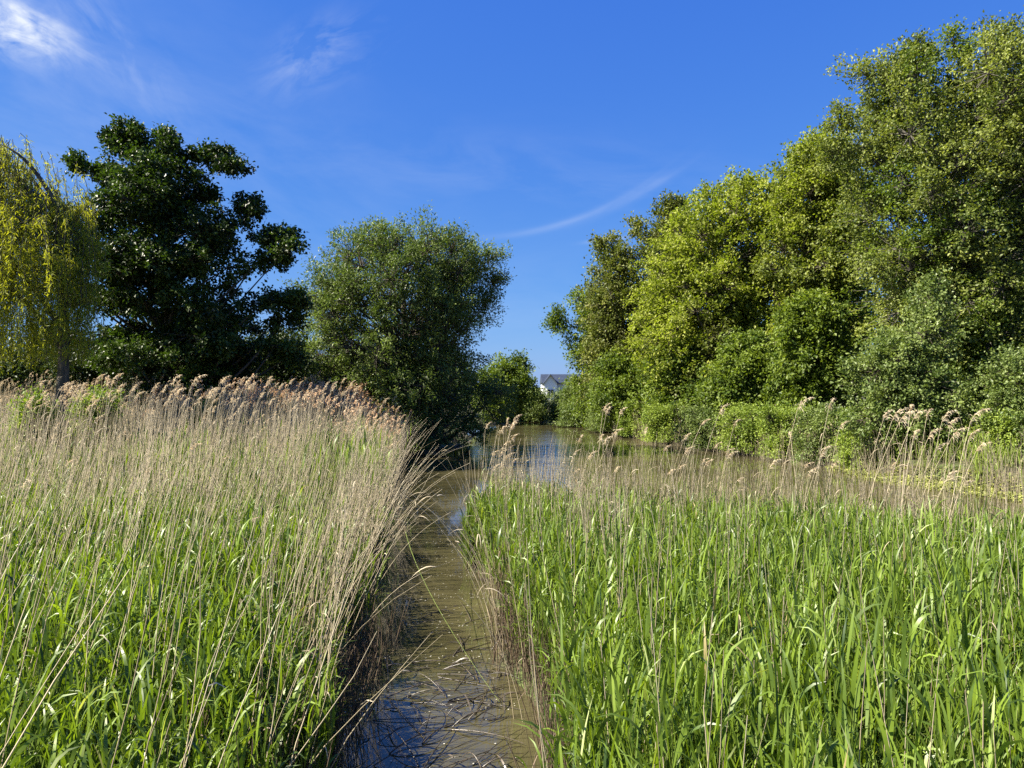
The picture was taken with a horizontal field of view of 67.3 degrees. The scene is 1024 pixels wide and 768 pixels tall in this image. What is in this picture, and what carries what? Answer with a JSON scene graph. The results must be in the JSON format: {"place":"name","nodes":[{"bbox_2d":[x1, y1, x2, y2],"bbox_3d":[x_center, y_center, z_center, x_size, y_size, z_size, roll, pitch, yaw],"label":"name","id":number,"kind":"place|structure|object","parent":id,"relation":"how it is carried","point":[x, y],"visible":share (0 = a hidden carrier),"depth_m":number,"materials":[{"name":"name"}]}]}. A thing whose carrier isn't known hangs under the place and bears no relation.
{"place":"outdoors","nodes":[
{"label":"outdoors","id":0,"kind":"place"},
{"bbox_2d":[0,0,1023,387],"label":"sky","id":1,"kind":"structure","parent":0,"point":[538,125],"materials":[{"name":"blue"}]},
{"bbox_2d":[40,389,1023,767],"bbox_3d":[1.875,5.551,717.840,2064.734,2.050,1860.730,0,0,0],"label":"ground","id":2,"kind":"structure","parent":0,"point":[886,469],"depth_m":23.38,"materials":[{"name":"soil"}]},
{"bbox_2d":[0,339,69,409],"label":"shrub","id":3,"kind":"object","parent":2,"relation":"on","point":[20,372],"visible":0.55,"depth_m":28.46,"materials":[{"name":"green plant"}]},
{"bbox_2d":[2,378,69,457],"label":"shrub","id":4,"kind":"object","parent":2,"relation":"on","point":[38,397],"visible":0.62,"depth_m":18.75,"materials":[{"name":"green plant"}]},
{"bbox_2d":[5,322,92,402],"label":"woodland tree","id":5,"kind":"object","parent":2,"relation":"on","point":[39,341],"visible":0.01,"depth_m":45.46,"materials":[{"name":"green plant"}]},
{"bbox_2d":[0,133,119,441],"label":"weeping willow","id":6,"kind":"object","parent":2,"relation":"on","point":[33,231],"visible":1,"depth_m":21.68,"materials":[{"name":"green plant"}]},
{"bbox_2d":[15,342,116,403],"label":"shrub","id":7,"kind":"object","parent":2,"relation":"on","point":[77,371],"visible":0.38,"depth_m":28.77,"materials":[{"name":"green plant"}]},
{"bbox_2d":[49,383,84,477],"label":"plumed reed","id":8,"kind":"object","parent":2,"relation":"on","point":[81,385],"visible":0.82,"depth_m":14.52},
{"bbox_2d":[60,378,130,457],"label":"shrub","id":9,"kind":"object","parent":2,"relation":"on","point":[98,393],"visible":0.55,"depth_m":19.81,"materials":[{"name":"green plant"}]},
{"bbox_2d":[90,383,126,485],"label":"plumed reed","id":10,"kind":"object","parent":2,"relation":"on","point":[122,384],"visible":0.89,"depth_m":14.66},
{"bbox_2d":[97,373,123,493],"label":"plumed reed","id":11,"kind":"object","parent":2,"relation":"on","point":[108,407],"visible":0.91,"depth_m":15.05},
{"bbox_2d":[95,370,165,411],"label":"shrub","id":12,"kind":"object","parent":2,"relation":"on","point":[104,380],"visible":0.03,"depth_m":29.61,"materials":[{"name":"green plant"}]},
{"bbox_2d":[148,443,200,545],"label":"plumed reed","id":13,"kind":"object","parent":2,"relation":"on","point":[181,465],"visible":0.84,"depth_m":10.12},
{"bbox_2d":[165,374,206,491],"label":"plumed reed","id":14,"kind":"object","parent":2,"relation":"on","point":[182,414],"visible":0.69,"depth_m":14.16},
{"bbox_2d":[56,112,318,428],"bbox_3d":[-11.721,-3.437,27.894,9.256,12.655,6.613,0,0,0],"label":"maple tree","id":15,"kind":"object","parent":2,"relation":"on","point":[150,193],"visible":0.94,"depth_m":27.19,"materials":[{"name":"green plant"}]},
{"bbox_2d":[182,393,225,444],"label":"shrub","id":16,"kind":"object","parent":2,"relation":"on","point":[208,405],"visible":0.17,"depth_m":23.86,"materials":[{"name":"green plant"}]},
{"bbox_2d":[209,375,257,497],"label":"plumed reed","id":17,"kind":"object","parent":2,"relation":"on","point":[247,381],"visible":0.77,"depth_m":14.59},
{"bbox_2d":[0,402,475,767],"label":"reed foliage","id":18,"kind":"object","parent":2,"relation":"on","point":[69,680],"visible":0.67,"depth_m":6.25,"materials":[{"name":"green plant"}]},
{"bbox_2d":[217,352,274,429],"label":"shrub","id":19,"kind":"object","parent":2,"relation":"on","point":[248,372],"visible":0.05,"depth_m":30.71,"materials":[{"name":"green plant"}]},
{"bbox_2d":[0,376,522,767],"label":"dry reeds","id":20,"kind":"object","parent":2,"relation":"on","point":[311,413],"visible":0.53,"depth_m":10.83,"materials":[{"name":"plant"}]},
{"bbox_2d":[255,384,302,433],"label":"shrub","id":21,"kind":"object","parent":2,"relation":"on","point":[269,394],"visible":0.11,"depth_m":26.83,"materials":[{"name":"green plant"}]},
{"bbox_2d":[239,317,330,406],"bbox_3d":[-9.890,0.026,32.801,4.139,5.790,4.268,0,0,34],"label":"shrub","id":22,"kind":"object","parent":2,"relation":"on","point":[281,370],"visible":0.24,"depth_m":32.53,"materials":[{"name":"green plant"}]},
{"bbox_2d":[154,445,628,767],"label":"reed stubble","id":23,"kind":"object","parent":2,"relation":"on","point":[502,631],"visible":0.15,"depth_m":7.34,"materials":[{"name":"plant"}]},
{"bbox_2d":[277,200,520,454],"bbox_3d":[-5.016,-1.974,35.139,10.965,11.772,8.967,0,0,0],"label":"crack willow","id":24,"kind":"object","parent":2,"relation":"on","point":[409,376],"visible":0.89,"depth_m":33.44,"materials":[{"name":"green plant"}]},
{"bbox_2d":[434,358,489,415],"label":"woodland tree","id":25,"kind":"object","parent":2,"relation":"on","point":[465,389],"visible":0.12,"depth_m":64.90,"materials":[{"name":"green plant"}]},
{"bbox_2d":[445,477,498,647],"bbox_3d":[-0.426,2.031,8.435,0.330,2.065,0.549,0,0,-61],"label":"leaning reed","id":26,"kind":"object","parent":2,"relation":"on","point":[482,564],"visible":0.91,"depth_m":8.42,"materials":[{"name":"plant"}]},
{"bbox_2d":[471,347,542,423],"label":"distant tree","id":27,"kind":"object","parent":2,"relation":"on","point":[513,372],"visible":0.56,"depth_m":61.25,"materials":[{"name":"green plant"}]},
{"bbox_2d":[520,383,552,421],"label":"willow bush","id":28,"kind":"object","parent":2,"relation":"on","point":[535,413],"visible":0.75,"depth_m":65.37,"materials":[{"name":"green plant"}]},
{"bbox_2d":[542,386,566,422],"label":"willow bush","id":29,"kind":"object","parent":2,"relation":"on","point":[552,416],"visible":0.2,"depth_m":63.57,"materials":[{"name":"green plant"}]},
{"bbox_2d":[540,374,580,399],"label":"house","id":30,"kind":"structure","parent":2,"relation":"on","point":[549,381],"depth_m":106.50,"materials":[{"name":"stone"}]},
{"bbox_2d":[552,374,587,427],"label":"willow bush","id":31,"kind":"object","parent":2,"relation":"on","point":[572,421],"visible":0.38,"depth_m":57.50,"materials":[{"name":"green plant"}]},
{"bbox_2d":[539,284,603,428],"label":"alder tree","id":32,"kind":"object","parent":2,"relation":"on","point":[557,319],"visible":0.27,"depth_m":53.74,"materials":[{"name":"green plant"}]},
{"bbox_2d":[584,407,611,432],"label":"bramble bush","id":33,"kind":"object","parent":2,"relation":"on","point":[592,420],"visible":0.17,"depth_m":50.24,"materials":[{"name":"green plant"}]},
{"bbox_2d":[572,210,649,432],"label":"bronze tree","id":34,"kind":"object","parent":2,"relation":"on","point":[611,310],"visible":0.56,"depth_m":49.20,"materials":[{"name":"green plant"}]},
{"bbox_2d":[580,346,647,433],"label":"sycamore tree","id":35,"kind":"object","parent":2,"relation":"on","point":[616,381],"visible":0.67,"depth_m":46.15,"materials":[{"name":"green plant"}]},
{"bbox_2d":[609,398,648,437],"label":"bramble bush","id":36,"kind":"object","parent":2,"relation":"on","point":[626,430],"visible":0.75,"depth_m":45.11,"materials":[{"name":"green plant"}]},
{"bbox_2d":[623,188,699,354],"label":"bronze tree","id":37,"kind":"object","parent":2,"relation":"on","point":[671,204],"visible":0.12,"depth_m":48.75,"materials":[{"name":"green plant"}]},
{"bbox_2d":[635,397,694,443],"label":"bramble bush","id":38,"kind":"object","parent":2,"relation":"on","point":[661,414],"visible":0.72,"depth_m":40.00,"materials":[{"name":"green plant"}]},
{"bbox_2d":[620,333,718,416],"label":"sycamore tree","id":39,"kind":"object","parent":2,"relation":"on","point":[652,393],"visible":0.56,"depth_m":40.92,"materials":[{"name":"green plant"}]},
{"bbox_2d":[666,400,728,451],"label":"bramble bush","id":40,"kind":"object","parent":2,"relation":"on","point":[698,416],"visible":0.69,"depth_m":36.14,"materials":[{"name":"green plant"}]},
{"bbox_2d":[613,164,797,406],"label":"golden tree","id":41,"kind":"object","parent":2,"relation":"on","point":[697,280],"visible":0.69,"depth_m":41.41,"materials":[{"name":"green plant"}]},
{"bbox_2d":[680,325,781,423],"bbox_3d":[11.338,0.025,37.248,6.117,5.748,4.757,0,0,0],"label":"sycamore tree","id":42,"kind":"object","parent":2,"relation":"on","point":[737,370],"visible":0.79,"depth_m":36.07,"materials":[{"name":"green plant"}]},
{"bbox_2d":[456,431,1023,767],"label":"dry reeds","id":43,"kind":"object","parent":2,"relation":"on","point":[654,469],"visible":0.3,"depth_m":9.56,"materials":[{"name":"plant"}]},
{"bbox_2d":[458,466,1023,767],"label":"reed foliage","id":44,"kind":"object","parent":2,"relation":"on","point":[809,671],"visible":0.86,"depth_m":5.21,"materials":[{"name":"green plant"}]},
{"bbox_2d":[710,398,771,455],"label":"bramble bush","id":45,"kind":"object","parent":2,"relation":"on","point":[745,426],"visible":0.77,"depth_m":33.63,"materials":[{"name":"green plant"}]},
{"bbox_2d":[750,397,810,460],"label":"bramble bush","id":46,"kind":"object","parent":2,"relation":"on","point":[775,419],"visible":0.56,"depth_m":31.24,"materials":[{"name":"green plant"}]},
{"bbox_2d":[770,397,813,508],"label":"plumed reed","id":47,"kind":"object","parent":2,"relation":"on","point":[809,398],"visible":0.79,"depth_m":11.08,"materials":[{"name":"plant"}]},
{"bbox_2d":[751,283,865,413],"bbox_3d":[13.373,-0.964,34.328,4.703,7.201,4.383,0,0,-40],"label":"sycamore tree","id":48,"kind":"object","parent":2,"relation":"on","point":[811,339],"visible":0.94,"depth_m":33.66,"materials":[{"name":"green plant"}]},
{"bbox_2d":[744,123,881,360],"bbox_3d":[15.864,-5.817,39.834,7.860,15.854,6.975,0,0,0],"label":"golden tree","id":49,"kind":"object","parent":2,"relation":"on","point":[806,265],"visible":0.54,"depth_m":38.87,"materials":[{"name":"green plant"}]},
{"bbox_2d":[795,446,832,536],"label":"plumed reed","id":50,"kind":"object","parent":2,"relation":"on","point":[823,452],"visible":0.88,"depth_m":9.51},
{"bbox_2d":[778,399,851,465],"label":"bramble bush","id":51,"kind":"object","parent":2,"relation":"on","point":[816,420],"visible":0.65,"depth_m":29.28,"materials":[{"name":"green plant"}]},
{"bbox_2d":[615,404,1023,493],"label":"dry reeds","id":52,"kind":"object","parent":2,"relation":"on","point":[872,451],"visible":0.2,"depth_m":25.36,"materials":[{"name":"plant"}]},
{"bbox_2d":[771,283,888,409],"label":"woodland tree","id":53,"kind":"object","parent":2,"relation":"on","point":[855,395],"visible":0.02,"depth_m":51.33,"materials":[{"name":"green plant"}]},
{"bbox_2d":[820,421,848,525],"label":"plumed reed","id":54,"kind":"object","parent":2,"relation":"on","point":[844,423],"visible":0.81,"depth_m":10.50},
{"bbox_2d":[824,399,890,469],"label":"bramble bush","id":55,"kind":"object","parent":2,"relation":"on","point":[848,454],"visible":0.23,"depth_m":27.34,"materials":[{"name":"green plant"}]},
{"bbox_2d":[856,410,891,506],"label":"plumed reed","id":56,"kind":"object","parent":2,"relation":"on","point":[886,415],"visible":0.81,"depth_m":10.97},
{"bbox_2d":[867,409,906,519],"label":"plumed reed","id":57,"kind":"object","parent":2,"relation":"on","point":[896,414],"visible":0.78,"depth_m":9.78,"materials":[{"name":"plant"}]},
{"bbox_2d":[847,247,927,410],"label":"woodland tree","id":58,"kind":"object","parent":2,"relation":"on","point":[884,322],"depth_m":45.78,"materials":[{"name":"green plant"}]},
{"bbox_2d":[859,410,920,529],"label":"plumed reed","id":59,"kind":"object","parent":2,"relation":"on","point":[906,417],"visible":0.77,"depth_m":8.99,"materials":[{"name":"plant"}]},
{"bbox_2d":[881,410,926,512],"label":"plumed reed","id":60,"kind":"object","parent":2,"relation":"on","point":[904,440],"visible":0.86,"depth_m":11.24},
{"bbox_2d":[887,429,921,522],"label":"plumed reed","id":61,"kind":"object","parent":2,"relation":"on","point":[909,458],"visible":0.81,"depth_m":9.57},
{"bbox_2d":[898,404,914,517],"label":"plumed reed","id":62,"kind":"object","parent":2,"relation":"on","point":[910,406],"visible":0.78,"depth_m":9.84,"materials":[{"name":"plant"}]},
{"bbox_2d":[878,411,939,458],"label":"bramble bush","id":63,"kind":"object","parent":2,"relation":"on","point":[907,452],"visible":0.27,"depth_m":25.98,"materials":[{"name":"green plant"}]},
{"bbox_2d":[831,266,989,462],"bbox_3d":[13.561,-0.599,26.475,4.932,6.990,4.630,0,0,0],"label":"hawthorn tree","id":64,"kind":"object","parent":2,"relation":"on","point":[900,375],"visible":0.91,"depth_m":25.88,"materials":[{"name":"green plant"}]},
{"bbox_2d":[811,5,1023,390],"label":"poplar tree","id":65,"kind":"object","parent":2,"relation":"on","point":[990,97],"visible":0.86,"depth_m":28.35,"materials":[{"name":"green plant"}]},
{"bbox_2d":[910,408,932,503],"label":"plumed reed","id":66,"kind":"object","parent":2,"relation":"on","point":[931,409],"visible":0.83,"depth_m":11.29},
{"bbox_2d":[903,428,941,508],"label":"plumed reed","id":67,"kind":"object","parent":2,"relation":"on","point":[935,432],"visible":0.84,"depth_m":10.19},
{"bbox_2d":[925,410,956,508],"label":"plumed reed","id":68,"kind":"object","parent":2,"relation":"on","point":[938,437],"visible":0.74,"depth_m":10.98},
{"bbox_2d":[914,426,968,518],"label":"plumed reed","id":69,"kind":"object","parent":2,"relation":"on","point":[942,454],"visible":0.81,"depth_m":9.78,"materials":[{"name":"plant"}]},
{"bbox_2d":[935,417,958,518],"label":"plumed reed","id":70,"kind":"object","parent":2,"relation":"on","point":[952,421],"visible":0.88,"depth_m":10.72,"materials":[{"name":"plant"}]},
{"bbox_2d":[919,399,990,461],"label":"bramble bush","id":71,"kind":"object","parent":2,"relation":"on","point":[963,424],"visible":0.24,"depth_m":25.07,"materials":[{"name":"green plant"}]},
{"bbox_2d":[937,408,989,518],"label":"plumed reed","id":72,"kind":"object","parent":2,"relation":"on","point":[964,446],"visible":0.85,"depth_m":9.47,"materials":[{"name":"plant"}]},
{"bbox_2d":[947,442,992,527],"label":"plumed reed","id":73,"kind":"object","parent":2,"relation":"on","point":[978,449],"visible":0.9,"depth_m":9.15,"materials":[{"name":"plant"}]},
{"bbox_2d":[935,269,1023,411],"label":"sycamore tree","id":74,"kind":"object","parent":2,"relation":"on","point":[1002,320],"visible":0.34,"depth_m":27.84,"materials":[{"name":"green plant"}]},
{"bbox_2d":[958,399,1023,466],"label":"bramble bush","id":75,"kind":"object","parent":2,"relation":"on","point":[1003,429],"visible":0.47,"depth_m":23.79,"materials":[{"name":"green plant"}]},
{"bbox_2d":[962,341,1023,456],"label":"hawthorn tree","id":76,"kind":"object","parent":2,"relation":"on","point":[1007,388],"visible":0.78,"depth_m":23.91,"materials":[{"name":"green plant"}]},
{"bbox_2d":[329,421,1023,767],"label":"water","id":77,"kind":"structure","parent":0,"point":[441,583],"depth_m":11.46,"materials":[{"name":"liquid"}]},
{"bbox_2d":[0,369,400,472],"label":"reed plumes","id":78,"kind":"object","parent":77,"relation":"on","point":[31,380],"visible":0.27,"depth_m":21.69,"materials":[{"name":"plant"}]},
{"bbox_2d":[134,371,411,441],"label":"reed plumes","id":79,"kind":"object","parent":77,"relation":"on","point":[308,395],"visible":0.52,"depth_m":27.12,"materials":[{"name":"plant"}]},
{"bbox_2d":[270,586,412,767],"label":"drowned stems","id":80,"kind":"object","parent":77,"relation":"in","point":[357,705],"visible":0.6,"depth_m":7.37,"materials":[{"name":"plant"}]},
{"bbox_2d":[332,497,425,637],"bbox_3d":[-1.371,2.068,7.509,1.149,1.985,0.026,0,0,14],"label":"leaning reed","id":81,"kind":"object","parent":77,"relation":"on","point":[365,564],"visible":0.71,"depth_m":7.51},
{"bbox_2d":[345,562,448,667],"bbox_3d":[-1.230,2.479,8.188,1.139,1.168,0.060,0,0,2],"label":"leaning reed","id":82,"kind":"object","parent":77,"relation":"on","point":[390,594],"visible":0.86,"depth_m":8.21,"materials":[{"name":"plant"}]},
{"bbox_2d":[377,723,418,766],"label":"broken reed","id":83,"kind":"object","parent":77,"relation":"on","point":[403,741],"visible":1,"depth_m":6.28,"materials":[{"name":"plant"}]},
{"bbox_2d":[373,746,446,767],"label":"broken reed","id":84,"kind":"object","parent":77,"relation":"on","point":[404,755],"visible":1,"depth_m":6.13,"materials":[{"name":"plant"}]},
{"bbox_2d":[372,714,457,720],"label":"broken reed","id":85,"kind":"object","parent":77,"relation":"on","point":[412,718],"visible":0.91,"depth_m":6.92,"materials":[{"name":"plant"}]},
{"bbox_2d":[388,730,451,754],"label":"broken reed","id":86,"kind":"object","parent":77,"relation":"on","point":[389,753],"visible":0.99,"depth_m":6.41,"materials":[{"name":"plant"}]},
{"bbox_2d":[411,702,442,742],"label":"broken reed","id":87,"kind":"object","parent":77,"relation":"on","point":[427,721],"visible":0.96,"depth_m":6.66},
{"bbox_2d":[343,530,515,767],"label":"floating specks","id":88,"kind":"object","parent":77,"relation":"on","point":[425,654],"visible":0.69,"depth_m":8.55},
{"bbox_2d":[393,667,468,672],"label":"broken reed","id":89,"kind":"object","parent":77,"relation":"on","point":[434,668],"visible":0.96,"depth_m":8.10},
{"bbox_2d":[386,679,479,697],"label":"broken reed","id":90,"kind":"object","parent":77,"relation":"on","point":[427,683],"visible":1,"depth_m":7.56,"materials":[{"name":"plant"}]},
{"bbox_2d":[406,695,462,711],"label":"broken reed","id":91,"kind":"object","parent":77,"relation":"on","point":[432,701],"visible":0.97,"depth_m":7.25,"materials":[{"name":"plant"}]},
{"bbox_2d":[407,681,468,693],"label":"broken reed","id":92,"kind":"object","parent":77,"relation":"on","point":[434,682],"visible":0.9,"depth_m":7.67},
{"bbox_2d":[423,726,453,767],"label":"broken reed","id":93,"kind":"object","parent":77,"relation":"on","point":[435,749],"visible":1,"depth_m":6.27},
{"bbox_2d":[403,488,495,642],"bbox_3d":[-0.726,2.127,8.905,1.107,1.877,0.011,0,0,-3],"label":"leaning reed","id":94,"kind":"object","parent":77,"relation":"on","point":[462,551],"visible":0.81,"depth_m":8.91,"materials":[{"name":"plant"}]},
{"bbox_2d":[406,496,493,650],"bbox_3d":[-0.694,2.143,8.573,1.020,1.844,0.017,0,0,-8],"label":"leaning reed","id":95,"kind":"object","parent":77,"relation":"on","point":[468,572],"visible":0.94,"depth_m":8.59,"materials":[{"name":"plant"}]},
{"bbox_2d":[405,531,498,700],"bbox_3d":[-0.897,2.575,9.217,0.138,0.886,4.155,0,0,-20],"label":"bent reed","id":96,"kind":"object","parent":77,"relation":"on","point":[441,613],"visible":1,"depth_m":8.87,"materials":[{"name":"plant"}]},
{"bbox_2d":[433,492,496,619],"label":"leaning reed","id":97,"kind":"object","parent":77,"relation":"on","point":[469,541],"visible":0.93,"depth_m":9.20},
{"bbox_2d":[437,514,496,650],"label":"leaning reed","id":98,"kind":"object","parent":77,"relation":"on","point":[475,573],"visible":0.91,"depth_m":8.50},
{"bbox_2d":[443,752,503,767],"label":"broken reed","id":99,"kind":"object","parent":77,"relation":"on","point":[474,756],"visible":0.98,"depth_m":6.03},
{"bbox_2d":[443,662,510,678],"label":"broken reed","id":100,"kind":"object","parent":77,"relation":"on","point":[476,662],"visible":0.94,"depth_m":8.07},
{"bbox_2d":[452,707,506,726],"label":"broken reed","id":101,"kind":"object","parent":77,"relation":"on","point":[475,712],"visible":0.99,"depth_m":6.84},
{"bbox_2d":[442,753,522,767],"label":"broken reed","id":102,"kind":"object","parent":77,"relation":"on","point":[479,756],"visible":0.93,"depth_m":6.09,"materials":[{"name":"plant"}]},
{"bbox_2d":[457,534,513,718],"bbox_3d":[-0.247,2.212,7.041,0.561,1.692,0.022,0,0,15],"label":"leaning reed","id":103,"kind":"object","parent":77,"relation":"on","point":[497,629],"visible":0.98,"depth_m":7.01,"materials":[{"name":"plant"}]},
{"bbox_2d":[451,729,523,743],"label":"broken reed","id":104,"kind":"object","parent":77,"relation":"on","point":[481,732],"visible":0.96,"depth_m":6.61,"materials":[{"name":"plant"}]},
{"bbox_2d":[462,599,522,721],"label":"leaning reed","id":105,"kind":"object","parent":77,"relation":"on","point":[507,665],"visible":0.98,"depth_m":6.89,"materials":[{"name":"plant"}]},
{"bbox_2d":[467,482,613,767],"bbox_3d":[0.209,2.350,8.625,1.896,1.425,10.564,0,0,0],"label":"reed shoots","id":106,"kind":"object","parent":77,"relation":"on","point":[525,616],"visible":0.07,"depth_m":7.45,"materials":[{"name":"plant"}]},
{"bbox_2d":[824,458,1023,501],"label":"algae mat","id":107,"kind":"object","parent":77,"relation":"on","point":[915,481],"visible":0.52,"depth_m":23.15,"materials":[{"name":"plant"}]},
{"bbox_2d":[632,404,1023,480],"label":"reed plumes","id":108,"kind":"object","parent":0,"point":[851,428],"visible":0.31,"depth_m":26.11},
{"bbox_2d":[643,419,1023,485],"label":"bank grass","id":109,"kind":"structure","parent":0,"point":[970,459],"depth_m":23.81,"materials":[{"name":"green plant"}]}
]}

